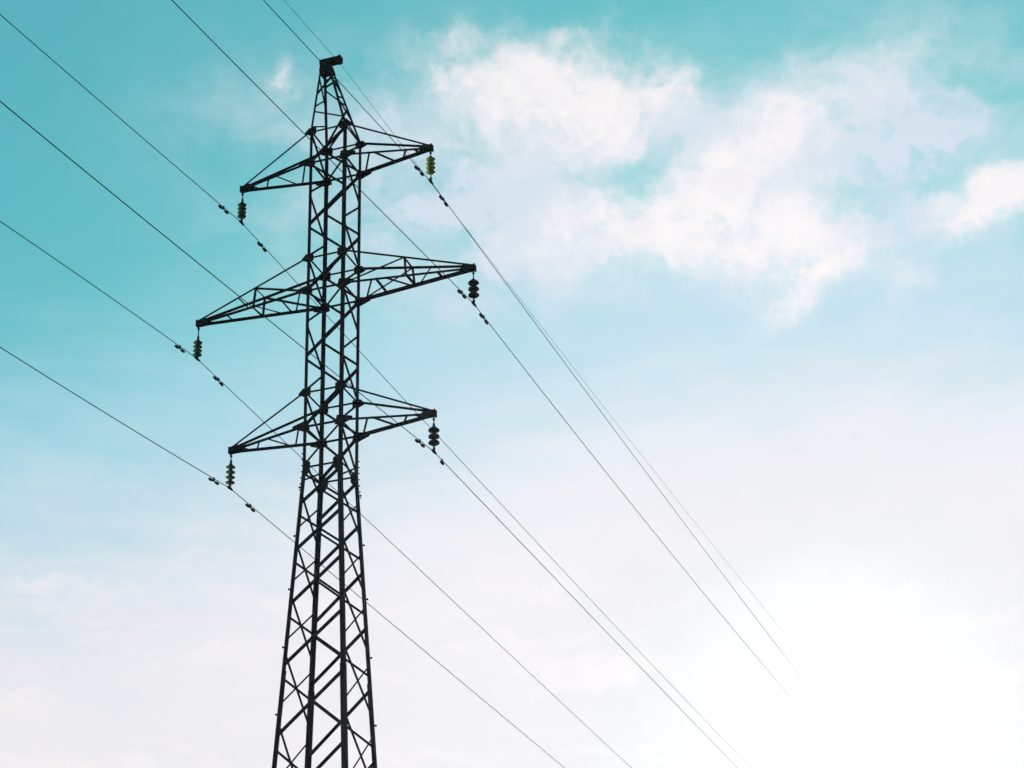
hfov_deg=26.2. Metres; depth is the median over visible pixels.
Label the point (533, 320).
power cable
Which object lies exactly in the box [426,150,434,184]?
insulator string
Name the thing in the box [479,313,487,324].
vibration damper
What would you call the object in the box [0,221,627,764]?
power cable
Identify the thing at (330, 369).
power cable
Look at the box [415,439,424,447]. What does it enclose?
vibration damper
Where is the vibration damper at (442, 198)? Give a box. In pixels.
[439,195,447,206]
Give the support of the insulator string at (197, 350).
hanging from the power pylon
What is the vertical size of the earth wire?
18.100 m
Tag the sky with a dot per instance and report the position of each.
(779, 244)
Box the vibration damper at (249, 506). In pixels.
[245,503,254,511]
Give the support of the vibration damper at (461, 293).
attached to the power cable at (488, 322)
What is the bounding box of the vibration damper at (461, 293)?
[457,289,465,298]
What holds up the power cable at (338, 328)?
hanging from the insulator string at (242, 209)
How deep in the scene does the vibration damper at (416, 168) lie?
57.97 m
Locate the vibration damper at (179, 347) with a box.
[174,345,184,352]
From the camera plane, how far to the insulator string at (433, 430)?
55.18 m
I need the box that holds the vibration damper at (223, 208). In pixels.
[218,205,228,213]
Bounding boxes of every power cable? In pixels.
[0,14,750,767]
[0,101,737,767]
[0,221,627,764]
[0,347,564,767]
[172,0,849,764]
[263,0,870,767]
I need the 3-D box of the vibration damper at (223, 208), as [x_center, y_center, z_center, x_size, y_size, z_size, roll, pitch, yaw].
[-7.801,-4.733,59.384,0.073,0.165,0.562,-11,-29,17]
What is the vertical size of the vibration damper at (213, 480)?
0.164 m
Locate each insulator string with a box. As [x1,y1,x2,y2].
[193,326,202,361]
[225,453,235,490]
[237,192,246,225]
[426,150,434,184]
[428,416,439,454]
[468,270,478,306]
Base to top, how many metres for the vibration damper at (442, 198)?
0.140 m
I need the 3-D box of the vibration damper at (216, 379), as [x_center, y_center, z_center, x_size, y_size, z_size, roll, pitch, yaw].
[-8.014,-0.103,59.928,0.073,0.141,0.570,-11,-29,17]
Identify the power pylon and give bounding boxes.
[195,54,476,767]
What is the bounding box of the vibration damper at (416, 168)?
[414,166,423,175]
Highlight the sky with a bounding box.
[0,0,1023,767]
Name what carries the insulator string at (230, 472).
hanging from the power pylon
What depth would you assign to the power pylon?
56.76 m
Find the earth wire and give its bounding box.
[284,0,895,764]
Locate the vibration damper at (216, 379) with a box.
[213,376,223,385]
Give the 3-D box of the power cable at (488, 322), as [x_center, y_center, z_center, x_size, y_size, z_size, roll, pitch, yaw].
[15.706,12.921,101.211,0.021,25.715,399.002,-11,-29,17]
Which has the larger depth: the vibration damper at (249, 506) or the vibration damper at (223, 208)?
the vibration damper at (223, 208)
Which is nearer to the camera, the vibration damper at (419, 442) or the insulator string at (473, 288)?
the vibration damper at (419, 442)
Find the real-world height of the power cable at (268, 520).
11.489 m
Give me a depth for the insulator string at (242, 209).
60.55 m
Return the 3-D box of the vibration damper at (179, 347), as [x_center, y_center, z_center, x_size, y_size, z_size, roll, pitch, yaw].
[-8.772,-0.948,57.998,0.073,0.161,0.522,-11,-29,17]
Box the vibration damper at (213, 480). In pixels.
[208,477,218,484]

